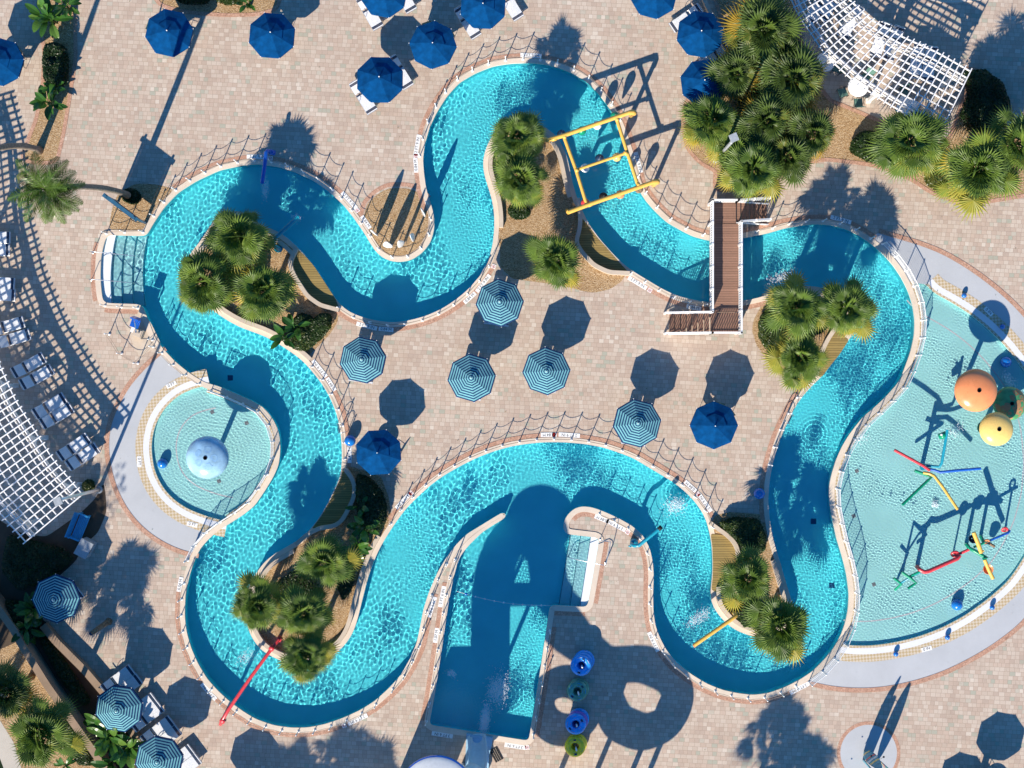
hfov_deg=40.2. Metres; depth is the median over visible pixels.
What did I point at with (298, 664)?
fan palm
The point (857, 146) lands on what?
shrub
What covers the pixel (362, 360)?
patio umbrella
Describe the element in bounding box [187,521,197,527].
depth tile
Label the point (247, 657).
splash foam
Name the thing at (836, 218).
depth tile
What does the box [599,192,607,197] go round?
hanging buoy
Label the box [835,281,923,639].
mosaic band
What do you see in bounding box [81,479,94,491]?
shrub
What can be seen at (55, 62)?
clipped hedge
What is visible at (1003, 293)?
brick border
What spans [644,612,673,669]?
brick border
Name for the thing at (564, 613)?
brick border
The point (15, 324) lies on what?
sun lounger
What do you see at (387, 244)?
surfboard
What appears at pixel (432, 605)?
depth tile
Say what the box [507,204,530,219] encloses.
shrub
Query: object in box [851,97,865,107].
sling chair
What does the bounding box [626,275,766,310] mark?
brick border
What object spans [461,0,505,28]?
patio umbrella
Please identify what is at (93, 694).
planting bed
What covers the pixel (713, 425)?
patio umbrella
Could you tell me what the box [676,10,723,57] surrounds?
patio umbrella
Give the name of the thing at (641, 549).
brick border
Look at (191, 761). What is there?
sun lounger
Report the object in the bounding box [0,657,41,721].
fan palm
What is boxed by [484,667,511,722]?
splash foam
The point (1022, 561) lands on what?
mosaic band
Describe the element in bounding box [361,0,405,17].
patio umbrella
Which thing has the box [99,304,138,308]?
rope fence
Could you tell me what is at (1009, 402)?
mushroom fountain
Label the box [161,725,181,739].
sun lounger
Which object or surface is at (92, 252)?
handrail
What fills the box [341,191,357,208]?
depth tile
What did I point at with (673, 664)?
rope fence
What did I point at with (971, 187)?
fan palm
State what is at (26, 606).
broad leaf plant
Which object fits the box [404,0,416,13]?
sun lounger
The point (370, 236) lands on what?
rope fence
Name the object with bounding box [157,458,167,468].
spray ball
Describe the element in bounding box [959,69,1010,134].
clipped hedge
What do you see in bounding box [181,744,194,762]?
sun lounger
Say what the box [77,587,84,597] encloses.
sun lounger
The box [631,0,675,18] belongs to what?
patio umbrella
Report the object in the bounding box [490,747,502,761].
door mat
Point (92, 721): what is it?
broad leaf plant
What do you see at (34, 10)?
broad leaf plant
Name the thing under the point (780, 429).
rope fence
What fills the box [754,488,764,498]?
spray ball
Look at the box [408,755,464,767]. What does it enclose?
slide tower
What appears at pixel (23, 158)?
brick border
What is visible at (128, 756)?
broad leaf plant
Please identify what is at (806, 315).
fan palm
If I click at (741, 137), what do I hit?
fan palm
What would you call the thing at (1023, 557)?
pool wall
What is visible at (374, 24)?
sun lounger
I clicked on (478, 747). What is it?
water slide
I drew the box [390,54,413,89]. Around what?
sun lounger
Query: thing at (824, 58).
cafe table
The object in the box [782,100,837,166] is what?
fan palm
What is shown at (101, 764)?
broad leaf plant
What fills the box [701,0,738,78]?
planter wall
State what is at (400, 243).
surfboard
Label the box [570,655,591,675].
swim ring
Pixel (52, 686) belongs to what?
garden wall
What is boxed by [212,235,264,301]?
shrub
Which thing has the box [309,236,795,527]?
pool deck
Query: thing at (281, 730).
rope fence
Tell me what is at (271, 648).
water pipe
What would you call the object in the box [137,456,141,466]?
depth tile
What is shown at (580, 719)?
swim ring
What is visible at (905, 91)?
sling chair
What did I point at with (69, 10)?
broad leaf plant
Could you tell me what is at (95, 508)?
planting bed
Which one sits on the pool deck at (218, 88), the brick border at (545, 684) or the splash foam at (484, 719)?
the brick border at (545, 684)
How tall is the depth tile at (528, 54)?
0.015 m
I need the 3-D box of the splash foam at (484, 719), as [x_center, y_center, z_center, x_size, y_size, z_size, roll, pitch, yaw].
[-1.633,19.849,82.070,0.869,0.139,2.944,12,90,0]
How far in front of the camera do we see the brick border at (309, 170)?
81.99 m
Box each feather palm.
[0,143,43,154]
[7,151,130,224]
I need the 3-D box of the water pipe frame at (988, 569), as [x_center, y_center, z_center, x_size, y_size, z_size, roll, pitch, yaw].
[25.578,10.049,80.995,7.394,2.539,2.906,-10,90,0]
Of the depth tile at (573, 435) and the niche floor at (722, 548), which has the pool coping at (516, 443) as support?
the niche floor at (722, 548)
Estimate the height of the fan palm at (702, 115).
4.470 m
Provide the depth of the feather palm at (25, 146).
79.19 m
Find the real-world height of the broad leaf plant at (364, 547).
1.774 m
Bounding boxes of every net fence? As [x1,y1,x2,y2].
[183,389,274,562]
[807,241,926,686]
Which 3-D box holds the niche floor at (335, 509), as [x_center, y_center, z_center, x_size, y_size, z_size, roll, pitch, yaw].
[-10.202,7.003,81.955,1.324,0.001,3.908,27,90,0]
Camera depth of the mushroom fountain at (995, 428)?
79.61 m
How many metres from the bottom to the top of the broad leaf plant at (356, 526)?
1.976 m
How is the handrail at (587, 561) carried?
on the pool steps at (591, 557)
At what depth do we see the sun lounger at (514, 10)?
81.61 m
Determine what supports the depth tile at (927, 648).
on the mosaic band at (1016, 589)
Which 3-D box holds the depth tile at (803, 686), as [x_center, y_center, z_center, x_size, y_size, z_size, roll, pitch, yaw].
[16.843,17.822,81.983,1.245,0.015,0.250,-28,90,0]
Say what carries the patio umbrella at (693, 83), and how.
on the pool deck at (218, 88)
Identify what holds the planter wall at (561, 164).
on the mulch bed at (550, 214)
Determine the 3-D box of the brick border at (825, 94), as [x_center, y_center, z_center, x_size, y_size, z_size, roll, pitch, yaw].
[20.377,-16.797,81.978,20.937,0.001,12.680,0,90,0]
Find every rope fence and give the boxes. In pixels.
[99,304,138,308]
[101,229,143,234]
[104,333,154,364]
[147,338,200,384]
[149,157,333,216]
[176,582,201,679]
[207,688,376,735]
[309,365,346,459]
[336,264,489,326]
[339,195,431,258]
[389,437,714,528]
[391,563,447,692]
[418,55,620,157]
[424,558,456,725]
[532,629,550,738]
[598,512,651,570]
[630,272,707,305]
[632,156,705,236]
[648,585,799,702]
[755,218,874,239]
[768,382,813,465]
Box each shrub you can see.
[1,534,73,589]
[5,598,39,640]
[63,720,93,765]
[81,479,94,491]
[121,188,141,204]
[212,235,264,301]
[216,0,247,5]
[274,571,318,628]
[293,312,312,327]
[337,567,355,599]
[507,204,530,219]
[734,22,809,120]
[734,602,753,627]
[787,304,827,336]
[849,130,876,163]
[922,169,950,192]
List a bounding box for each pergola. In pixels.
[0,361,82,543]
[783,0,972,122]
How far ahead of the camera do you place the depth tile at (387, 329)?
81.98 m
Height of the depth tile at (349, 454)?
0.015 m
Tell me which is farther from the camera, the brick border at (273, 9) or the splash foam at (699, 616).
the splash foam at (699, 616)
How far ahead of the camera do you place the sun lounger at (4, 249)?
81.61 m
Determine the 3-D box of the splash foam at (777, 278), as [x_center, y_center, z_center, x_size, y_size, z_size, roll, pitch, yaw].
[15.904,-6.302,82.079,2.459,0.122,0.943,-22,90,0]
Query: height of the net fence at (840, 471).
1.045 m
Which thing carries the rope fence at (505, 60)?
on the pool coping at (463, 543)
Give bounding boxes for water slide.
[465,733,492,767]
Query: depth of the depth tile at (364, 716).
81.98 m
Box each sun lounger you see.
[0,232,10,243]
[0,244,9,256]
[0,277,15,289]
[0,289,15,301]
[0,316,25,334]
[0,328,31,347]
[10,352,46,377]
[18,363,54,389]
[31,392,67,418]
[38,402,74,428]
[56,432,91,460]
[64,442,100,470]
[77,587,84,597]
[100,664,135,691]
[120,673,142,688]
[131,702,164,731]
[140,715,174,740]
[141,692,157,712]
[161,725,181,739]
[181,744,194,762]
[181,753,201,767]
[349,79,377,114]
[356,0,383,30]
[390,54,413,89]
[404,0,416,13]
[454,5,481,39]
[505,0,523,21]
[668,3,703,32]
[696,41,730,61]
[805,0,827,24]
[817,0,836,21]
[836,4,864,38]
[869,21,891,58]
[882,24,904,61]
[907,43,924,79]
[921,45,938,81]
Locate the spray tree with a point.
(943, 435)
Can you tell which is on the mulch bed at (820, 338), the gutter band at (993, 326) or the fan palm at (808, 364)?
the fan palm at (808, 364)
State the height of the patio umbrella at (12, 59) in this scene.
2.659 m
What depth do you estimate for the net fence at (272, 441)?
81.43 m
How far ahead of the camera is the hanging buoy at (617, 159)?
80.19 m
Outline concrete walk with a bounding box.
[0,721,20,767]
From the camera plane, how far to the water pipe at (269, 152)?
80.36 m
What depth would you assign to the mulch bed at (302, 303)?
81.99 m
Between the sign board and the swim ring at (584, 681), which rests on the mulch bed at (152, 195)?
the sign board
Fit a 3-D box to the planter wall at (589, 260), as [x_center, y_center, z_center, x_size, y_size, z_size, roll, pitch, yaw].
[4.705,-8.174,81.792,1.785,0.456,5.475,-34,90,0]
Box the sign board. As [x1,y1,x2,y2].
[102,193,146,223]
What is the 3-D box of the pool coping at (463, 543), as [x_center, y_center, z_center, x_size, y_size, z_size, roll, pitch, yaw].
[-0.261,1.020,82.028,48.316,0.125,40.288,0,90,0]
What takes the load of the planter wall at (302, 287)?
on the mulch bed at (302, 303)
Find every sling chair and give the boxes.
[830,63,844,73]
[836,86,848,99]
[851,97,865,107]
[862,67,875,80]
[897,84,909,97]
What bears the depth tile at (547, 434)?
on the brick border at (416, 488)
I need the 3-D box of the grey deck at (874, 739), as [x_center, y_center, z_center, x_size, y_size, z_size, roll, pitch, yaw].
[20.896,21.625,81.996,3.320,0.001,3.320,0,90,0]
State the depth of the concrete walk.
81.99 m
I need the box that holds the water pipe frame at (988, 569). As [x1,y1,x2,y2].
[893,527,1010,590]
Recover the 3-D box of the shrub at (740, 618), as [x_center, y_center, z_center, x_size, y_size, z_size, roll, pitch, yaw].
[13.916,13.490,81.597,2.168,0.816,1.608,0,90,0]
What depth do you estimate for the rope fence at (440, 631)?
81.45 m
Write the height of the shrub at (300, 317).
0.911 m
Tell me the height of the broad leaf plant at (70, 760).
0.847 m
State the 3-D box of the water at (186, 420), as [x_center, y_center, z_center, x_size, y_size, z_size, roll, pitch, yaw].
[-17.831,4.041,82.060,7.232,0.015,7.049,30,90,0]
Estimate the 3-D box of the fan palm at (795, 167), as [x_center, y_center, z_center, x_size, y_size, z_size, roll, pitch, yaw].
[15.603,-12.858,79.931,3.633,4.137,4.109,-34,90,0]
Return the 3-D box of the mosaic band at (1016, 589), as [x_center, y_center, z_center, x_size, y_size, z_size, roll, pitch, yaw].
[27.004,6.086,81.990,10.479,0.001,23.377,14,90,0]
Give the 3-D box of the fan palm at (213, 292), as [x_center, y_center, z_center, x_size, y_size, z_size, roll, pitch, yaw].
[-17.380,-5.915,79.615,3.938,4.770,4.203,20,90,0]
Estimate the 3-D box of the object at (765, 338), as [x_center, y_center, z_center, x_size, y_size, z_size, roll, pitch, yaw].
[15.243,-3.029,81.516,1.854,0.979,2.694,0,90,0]
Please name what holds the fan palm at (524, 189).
on the mulch bed at (550, 214)
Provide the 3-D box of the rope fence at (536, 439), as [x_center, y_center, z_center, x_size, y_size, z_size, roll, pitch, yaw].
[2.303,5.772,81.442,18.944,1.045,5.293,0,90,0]
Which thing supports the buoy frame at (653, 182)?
on the mulch bed at (550, 214)
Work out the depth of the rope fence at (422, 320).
81.48 m
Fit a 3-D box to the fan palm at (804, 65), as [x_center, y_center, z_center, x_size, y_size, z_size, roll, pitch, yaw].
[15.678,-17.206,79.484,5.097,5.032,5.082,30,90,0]
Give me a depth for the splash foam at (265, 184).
82.12 m
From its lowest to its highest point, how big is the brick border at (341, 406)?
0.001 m
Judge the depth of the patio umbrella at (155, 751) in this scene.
79.87 m
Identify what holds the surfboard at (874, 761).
on the grey deck at (874, 739)
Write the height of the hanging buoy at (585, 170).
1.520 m
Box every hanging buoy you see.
[581,164,588,171]
[595,154,603,161]
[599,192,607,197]
[613,153,620,161]
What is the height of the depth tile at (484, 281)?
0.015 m
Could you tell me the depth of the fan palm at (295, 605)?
78.61 m
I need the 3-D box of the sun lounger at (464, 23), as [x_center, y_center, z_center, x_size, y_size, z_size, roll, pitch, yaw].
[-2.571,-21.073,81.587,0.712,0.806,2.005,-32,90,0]
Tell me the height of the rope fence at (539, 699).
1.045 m
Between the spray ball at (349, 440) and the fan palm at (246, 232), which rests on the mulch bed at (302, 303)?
the fan palm at (246, 232)
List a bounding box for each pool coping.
[95,57,919,744]
[190,127,850,659]
[928,0,976,2]
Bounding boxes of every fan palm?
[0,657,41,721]
[5,691,92,767]
[175,244,242,316]
[200,207,281,273]
[228,567,285,632]
[231,263,304,325]
[272,583,337,640]
[274,631,343,686]
[293,529,368,589]
[485,106,547,164]
[490,150,551,209]
[522,230,583,292]
[676,91,740,164]
[701,44,763,105]
[704,128,760,168]
[715,139,788,204]
[715,542,773,613]
[717,0,806,68]
[729,89,791,147]
[739,592,811,667]
[748,40,829,123]
[755,32,812,86]
[758,331,831,395]
[760,267,832,343]
[765,134,813,190]
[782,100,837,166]
[820,274,880,343]
[862,106,954,182]
[930,126,1023,221]
[979,103,1023,195]
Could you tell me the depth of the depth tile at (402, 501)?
81.98 m
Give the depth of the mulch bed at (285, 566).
81.99 m
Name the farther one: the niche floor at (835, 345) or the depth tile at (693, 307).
the depth tile at (693, 307)
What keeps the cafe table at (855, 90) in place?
on the pool deck at (218, 88)
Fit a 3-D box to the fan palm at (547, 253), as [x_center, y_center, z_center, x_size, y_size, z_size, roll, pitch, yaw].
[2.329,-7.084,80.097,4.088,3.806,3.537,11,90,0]
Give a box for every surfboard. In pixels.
[383,241,392,249]
[397,240,403,247]
[410,233,414,241]
[863,750,881,767]
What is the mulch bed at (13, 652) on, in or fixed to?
on the pool deck at (218, 88)
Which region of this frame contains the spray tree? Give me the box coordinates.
[894,429,980,509]
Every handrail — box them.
[88,279,132,282]
[89,251,136,256]
[569,557,605,565]
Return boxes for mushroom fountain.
[186,436,228,478]
[954,369,996,411]
[979,412,1012,445]
[993,387,1023,419]
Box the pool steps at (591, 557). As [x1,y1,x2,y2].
[580,537,597,605]
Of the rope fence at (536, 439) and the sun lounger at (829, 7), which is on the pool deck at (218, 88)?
the sun lounger at (829, 7)
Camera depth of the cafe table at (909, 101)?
81.25 m
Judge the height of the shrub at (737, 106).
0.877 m
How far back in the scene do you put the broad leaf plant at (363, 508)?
80.87 m
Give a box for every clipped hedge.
[41,42,69,87]
[176,0,209,4]
[281,313,332,350]
[355,474,386,534]
[719,516,766,552]
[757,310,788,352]
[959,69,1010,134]
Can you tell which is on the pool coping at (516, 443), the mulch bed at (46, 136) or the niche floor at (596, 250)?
the niche floor at (596, 250)
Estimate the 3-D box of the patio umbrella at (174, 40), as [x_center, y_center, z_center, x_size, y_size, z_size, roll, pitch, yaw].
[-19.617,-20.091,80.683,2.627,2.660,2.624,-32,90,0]
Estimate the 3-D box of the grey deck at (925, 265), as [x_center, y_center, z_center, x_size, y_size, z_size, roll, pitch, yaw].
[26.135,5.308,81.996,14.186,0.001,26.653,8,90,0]
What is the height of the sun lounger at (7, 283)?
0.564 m
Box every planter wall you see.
[196,230,291,254]
[218,306,311,360]
[253,535,380,659]
[288,247,339,311]
[294,468,355,545]
[488,128,571,227]
[575,198,629,275]
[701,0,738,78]
[709,521,739,554]
[716,559,787,631]
[818,328,835,372]
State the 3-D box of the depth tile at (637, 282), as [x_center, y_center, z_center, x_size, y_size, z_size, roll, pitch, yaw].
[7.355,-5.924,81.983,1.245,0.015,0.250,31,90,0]
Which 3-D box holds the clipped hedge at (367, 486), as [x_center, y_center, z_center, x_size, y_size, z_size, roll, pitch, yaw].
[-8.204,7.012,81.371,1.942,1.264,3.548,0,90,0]
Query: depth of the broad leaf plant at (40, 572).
81.32 m
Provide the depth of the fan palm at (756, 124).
78.36 m
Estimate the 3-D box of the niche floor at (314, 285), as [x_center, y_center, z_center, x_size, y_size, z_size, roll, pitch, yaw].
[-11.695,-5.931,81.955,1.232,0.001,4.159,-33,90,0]
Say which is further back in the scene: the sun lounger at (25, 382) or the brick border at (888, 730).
the brick border at (888, 730)
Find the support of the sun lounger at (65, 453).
on the pool deck at (218, 88)
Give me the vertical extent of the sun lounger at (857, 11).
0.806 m
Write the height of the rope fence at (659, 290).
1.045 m
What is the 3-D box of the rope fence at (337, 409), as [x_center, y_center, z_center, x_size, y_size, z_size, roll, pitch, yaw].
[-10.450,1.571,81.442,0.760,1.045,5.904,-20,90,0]
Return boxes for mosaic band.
[135,369,225,536]
[149,382,223,521]
[207,389,274,517]
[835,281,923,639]
[839,274,1023,661]
[841,283,1023,647]
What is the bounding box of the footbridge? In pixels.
[663,196,771,334]
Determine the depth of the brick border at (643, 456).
81.98 m
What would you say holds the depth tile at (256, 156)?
on the brick border at (309, 170)
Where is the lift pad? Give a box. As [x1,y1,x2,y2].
[125,311,159,354]
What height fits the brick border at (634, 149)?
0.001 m
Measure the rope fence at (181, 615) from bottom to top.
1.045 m
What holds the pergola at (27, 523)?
on the pool deck at (218, 88)
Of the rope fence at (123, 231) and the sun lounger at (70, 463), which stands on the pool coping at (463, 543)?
the rope fence at (123, 231)
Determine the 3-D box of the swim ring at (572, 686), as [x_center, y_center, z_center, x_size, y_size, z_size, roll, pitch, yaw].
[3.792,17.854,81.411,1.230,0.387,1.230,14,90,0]
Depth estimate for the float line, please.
82.14 m
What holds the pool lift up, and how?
on the lift pad
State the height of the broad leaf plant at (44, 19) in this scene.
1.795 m
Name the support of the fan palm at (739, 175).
on the mulch bed at (849, 124)
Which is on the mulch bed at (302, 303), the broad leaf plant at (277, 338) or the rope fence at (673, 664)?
the broad leaf plant at (277, 338)
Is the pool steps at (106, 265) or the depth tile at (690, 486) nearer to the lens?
the depth tile at (690, 486)
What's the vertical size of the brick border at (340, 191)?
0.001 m
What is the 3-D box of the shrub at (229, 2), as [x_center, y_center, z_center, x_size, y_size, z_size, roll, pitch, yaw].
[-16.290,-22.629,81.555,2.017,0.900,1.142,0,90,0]
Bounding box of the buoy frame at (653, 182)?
[543,110,659,213]
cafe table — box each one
[816,53,834,71]
[848,76,868,96]
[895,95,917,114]
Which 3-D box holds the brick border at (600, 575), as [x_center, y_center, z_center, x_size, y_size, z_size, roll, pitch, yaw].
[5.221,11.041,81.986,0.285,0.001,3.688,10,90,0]
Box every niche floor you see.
[293,251,337,306]
[313,469,351,527]
[579,219,626,270]
[711,534,735,590]
[819,332,847,376]
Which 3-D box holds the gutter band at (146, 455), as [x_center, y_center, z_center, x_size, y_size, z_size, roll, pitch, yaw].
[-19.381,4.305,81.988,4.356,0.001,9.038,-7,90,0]
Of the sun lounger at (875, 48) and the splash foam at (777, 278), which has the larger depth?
the splash foam at (777, 278)
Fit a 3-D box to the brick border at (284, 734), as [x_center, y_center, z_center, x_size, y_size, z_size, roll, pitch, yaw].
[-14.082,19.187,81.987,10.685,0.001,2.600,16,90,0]
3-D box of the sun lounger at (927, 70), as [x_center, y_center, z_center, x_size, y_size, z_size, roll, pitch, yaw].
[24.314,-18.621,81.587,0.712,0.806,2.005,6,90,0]
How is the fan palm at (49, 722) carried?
on the mulch bed at (13, 652)
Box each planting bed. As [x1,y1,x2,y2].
[0,485,105,648]
[35,619,137,767]
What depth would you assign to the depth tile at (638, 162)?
81.98 m
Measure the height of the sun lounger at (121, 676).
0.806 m
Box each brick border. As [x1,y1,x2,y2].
[21,5,76,164]
[91,242,98,300]
[104,308,137,313]
[104,347,198,557]
[155,0,280,16]
[172,155,335,188]
[175,591,192,666]
[190,666,348,736]
[311,362,350,466]
[334,186,364,216]
[335,265,493,330]
[360,182,430,213]
[365,593,437,715]
[388,433,564,519]
[413,91,441,210]
[420,582,446,720]
[439,53,620,110]
[535,627,555,736]
[554,611,584,615]
[565,434,713,516]
[572,512,647,611]
[594,542,607,603]
[618,110,708,234]
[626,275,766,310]
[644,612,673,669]
[671,668,790,703]
[681,0,1023,203]
[743,214,876,238]
[759,461,767,522]
[764,388,801,461]
[805,229,1023,692]
[837,721,899,767]
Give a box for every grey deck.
[109,355,205,551]
[808,233,1023,687]
[840,725,896,767]
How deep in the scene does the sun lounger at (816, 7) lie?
81.61 m
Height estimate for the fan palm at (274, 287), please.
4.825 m
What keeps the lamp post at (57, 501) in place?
on the pool deck at (218, 88)
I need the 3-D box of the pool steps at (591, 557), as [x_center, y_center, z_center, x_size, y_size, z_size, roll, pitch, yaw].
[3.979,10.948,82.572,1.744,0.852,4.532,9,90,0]
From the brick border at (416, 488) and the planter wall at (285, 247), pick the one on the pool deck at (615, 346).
the brick border at (416, 488)
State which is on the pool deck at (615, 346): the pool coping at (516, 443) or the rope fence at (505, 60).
the pool coping at (516, 443)
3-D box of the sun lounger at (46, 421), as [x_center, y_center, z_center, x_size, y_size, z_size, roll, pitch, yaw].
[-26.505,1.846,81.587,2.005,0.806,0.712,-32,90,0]
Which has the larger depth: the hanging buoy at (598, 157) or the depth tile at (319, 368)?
the depth tile at (319, 368)
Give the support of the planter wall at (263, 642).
on the mulch bed at (285, 566)
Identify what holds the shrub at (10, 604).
on the planting bed at (93, 694)
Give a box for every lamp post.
[53,486,102,506]
[713,133,738,162]
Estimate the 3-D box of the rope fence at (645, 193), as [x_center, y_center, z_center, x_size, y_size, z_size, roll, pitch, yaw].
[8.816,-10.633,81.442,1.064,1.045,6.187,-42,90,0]
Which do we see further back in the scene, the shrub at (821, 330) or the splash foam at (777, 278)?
the splash foam at (777, 278)
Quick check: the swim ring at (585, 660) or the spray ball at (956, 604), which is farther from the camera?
the spray ball at (956, 604)
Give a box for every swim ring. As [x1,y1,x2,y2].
[564,736,585,756]
[565,713,585,734]
[567,680,587,700]
[567,734,586,749]
[568,711,587,726]
[569,678,588,693]
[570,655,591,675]
[570,708,588,724]
[574,652,592,668]
[576,650,594,665]
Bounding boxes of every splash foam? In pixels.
[237,647,260,668]
[261,176,269,200]
[478,699,491,732]
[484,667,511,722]
[660,494,688,515]
[686,604,709,629]
[765,265,791,284]
[946,422,963,437]
[1001,370,1017,386]
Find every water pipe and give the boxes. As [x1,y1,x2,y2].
[219,635,282,725]
[260,149,275,183]
[273,215,299,252]
[628,525,662,547]
[692,610,737,647]
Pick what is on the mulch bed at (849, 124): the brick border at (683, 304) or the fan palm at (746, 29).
the fan palm at (746, 29)
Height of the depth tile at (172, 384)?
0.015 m
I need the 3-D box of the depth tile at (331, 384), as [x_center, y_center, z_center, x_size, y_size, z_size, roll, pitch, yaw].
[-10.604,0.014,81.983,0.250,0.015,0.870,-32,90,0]
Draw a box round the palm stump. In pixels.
[89,618,112,635]
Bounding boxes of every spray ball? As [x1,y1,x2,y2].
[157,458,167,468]
[344,435,355,445]
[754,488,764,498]
[951,599,962,609]
[1000,357,1011,366]
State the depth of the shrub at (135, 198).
81.49 m
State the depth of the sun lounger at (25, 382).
81.61 m
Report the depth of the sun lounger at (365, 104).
81.61 m
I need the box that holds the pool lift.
[130,316,144,338]
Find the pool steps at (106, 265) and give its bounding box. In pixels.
[101,235,115,302]
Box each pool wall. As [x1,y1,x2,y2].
[101,63,913,738]
[152,387,219,519]
[854,284,1023,645]
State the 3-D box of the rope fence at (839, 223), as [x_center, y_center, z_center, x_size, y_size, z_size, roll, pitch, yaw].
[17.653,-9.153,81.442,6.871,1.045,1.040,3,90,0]
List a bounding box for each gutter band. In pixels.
[143,376,225,529]
[840,279,1023,653]
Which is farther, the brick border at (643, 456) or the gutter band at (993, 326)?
the gutter band at (993, 326)
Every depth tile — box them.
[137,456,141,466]
[166,381,176,388]
[177,577,182,591]
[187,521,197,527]
[200,683,216,700]
[247,155,267,158]
[311,359,327,377]
[326,377,336,390]
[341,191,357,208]
[347,446,351,462]
[348,713,367,725]
[356,322,376,330]
[360,215,370,228]
[378,327,393,331]
[395,492,410,509]
[413,134,420,155]
[413,158,417,172]
[427,596,436,617]
[432,731,452,737]
[433,628,438,642]
[438,586,445,606]
[463,292,476,303]
[475,274,490,292]
[504,743,525,749]
[520,53,541,57]
[541,432,555,436]
[559,432,579,437]
[594,514,608,522]
[607,520,625,531]
[628,276,647,289]
[634,152,642,172]
[647,632,659,651]
[684,480,696,492]
[686,304,700,310]
[698,493,711,512]
[789,682,809,694]
[830,215,851,224]
[921,646,931,651]
[984,306,993,315]
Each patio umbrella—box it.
[0,38,24,85]
[31,574,80,623]
[95,685,142,732]
[134,735,183,767]
[145,8,193,56]
[248,12,294,58]
[339,336,386,383]
[355,429,401,475]
[356,56,402,102]
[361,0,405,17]
[409,20,457,68]
[447,354,495,402]
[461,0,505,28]
[475,279,523,327]
[522,347,570,395]
[612,398,661,447]
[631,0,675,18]
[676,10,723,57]
[680,59,722,101]
[689,401,738,448]
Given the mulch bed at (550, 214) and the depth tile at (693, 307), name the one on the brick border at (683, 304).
the depth tile at (693, 307)
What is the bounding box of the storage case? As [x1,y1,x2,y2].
[74,537,97,559]
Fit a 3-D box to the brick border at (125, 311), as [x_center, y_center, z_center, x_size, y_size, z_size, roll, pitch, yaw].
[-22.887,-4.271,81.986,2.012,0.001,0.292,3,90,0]
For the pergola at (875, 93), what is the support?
on the pool deck at (218, 88)
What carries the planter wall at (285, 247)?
on the mulch bed at (302, 303)
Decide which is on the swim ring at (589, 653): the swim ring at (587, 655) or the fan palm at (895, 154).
the swim ring at (587, 655)
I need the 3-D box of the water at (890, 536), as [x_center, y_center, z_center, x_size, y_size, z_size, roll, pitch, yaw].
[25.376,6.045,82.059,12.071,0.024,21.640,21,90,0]
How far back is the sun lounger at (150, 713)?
81.61 m
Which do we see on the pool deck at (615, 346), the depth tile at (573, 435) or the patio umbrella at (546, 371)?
the patio umbrella at (546, 371)
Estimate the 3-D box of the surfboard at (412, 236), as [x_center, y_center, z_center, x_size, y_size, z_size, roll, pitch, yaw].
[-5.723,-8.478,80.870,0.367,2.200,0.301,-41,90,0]
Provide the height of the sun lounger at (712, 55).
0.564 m
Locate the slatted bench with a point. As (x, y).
(77, 526)
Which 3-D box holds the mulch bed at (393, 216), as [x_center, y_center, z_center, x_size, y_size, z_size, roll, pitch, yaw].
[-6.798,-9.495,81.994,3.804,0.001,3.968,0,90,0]
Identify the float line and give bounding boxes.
[457,591,550,605]
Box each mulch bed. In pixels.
[0,643,95,767]
[25,0,73,160]
[110,184,171,229]
[159,0,277,12]
[199,234,337,353]
[258,467,390,652]
[364,188,427,255]
[488,135,624,291]
[685,0,1023,198]
[712,512,780,619]
[752,297,844,378]
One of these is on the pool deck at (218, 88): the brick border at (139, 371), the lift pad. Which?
the lift pad
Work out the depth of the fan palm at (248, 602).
78.28 m
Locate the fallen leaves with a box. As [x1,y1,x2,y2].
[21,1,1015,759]
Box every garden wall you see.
[0,593,116,767]
[40,622,143,741]
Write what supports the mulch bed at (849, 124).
on the pool deck at (218, 88)
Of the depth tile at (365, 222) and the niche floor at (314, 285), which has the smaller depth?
the niche floor at (314, 285)
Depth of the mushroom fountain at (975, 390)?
79.08 m
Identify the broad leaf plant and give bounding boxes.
[11,615,44,644]
[13,591,42,628]
[25,0,59,31]
[27,560,54,575]
[28,0,72,39]
[29,83,67,119]
[38,81,65,100]
[53,0,81,16]
[53,756,75,767]
[83,713,113,740]
[86,720,129,761]
[91,751,125,767]
[110,732,144,767]
[236,0,255,11]
[270,324,295,348]
[280,313,310,340]
[341,528,372,561]
[345,492,379,518]
[346,515,379,542]
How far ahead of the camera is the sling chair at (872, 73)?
81.50 m
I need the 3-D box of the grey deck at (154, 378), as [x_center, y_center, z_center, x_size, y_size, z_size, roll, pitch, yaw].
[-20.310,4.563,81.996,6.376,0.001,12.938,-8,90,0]
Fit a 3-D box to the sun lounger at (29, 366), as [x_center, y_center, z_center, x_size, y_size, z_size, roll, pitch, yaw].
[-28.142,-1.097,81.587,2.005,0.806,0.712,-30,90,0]
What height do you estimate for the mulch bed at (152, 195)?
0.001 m
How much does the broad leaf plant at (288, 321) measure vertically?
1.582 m
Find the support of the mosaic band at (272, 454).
on the pool wall at (157, 476)
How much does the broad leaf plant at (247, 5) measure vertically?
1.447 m
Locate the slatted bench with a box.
[65,512,90,541]
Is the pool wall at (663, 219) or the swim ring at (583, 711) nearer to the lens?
the swim ring at (583, 711)
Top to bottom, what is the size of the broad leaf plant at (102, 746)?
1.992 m
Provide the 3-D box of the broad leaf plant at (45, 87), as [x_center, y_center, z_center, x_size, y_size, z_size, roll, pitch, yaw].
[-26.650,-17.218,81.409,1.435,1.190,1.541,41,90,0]
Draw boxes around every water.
[111,63,913,738]
[152,387,270,519]
[838,283,1023,644]
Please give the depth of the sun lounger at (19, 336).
81.61 m
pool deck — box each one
[0,0,1023,767]
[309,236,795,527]
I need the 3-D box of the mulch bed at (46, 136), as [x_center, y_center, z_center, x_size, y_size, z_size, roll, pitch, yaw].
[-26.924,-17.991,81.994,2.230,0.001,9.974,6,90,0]

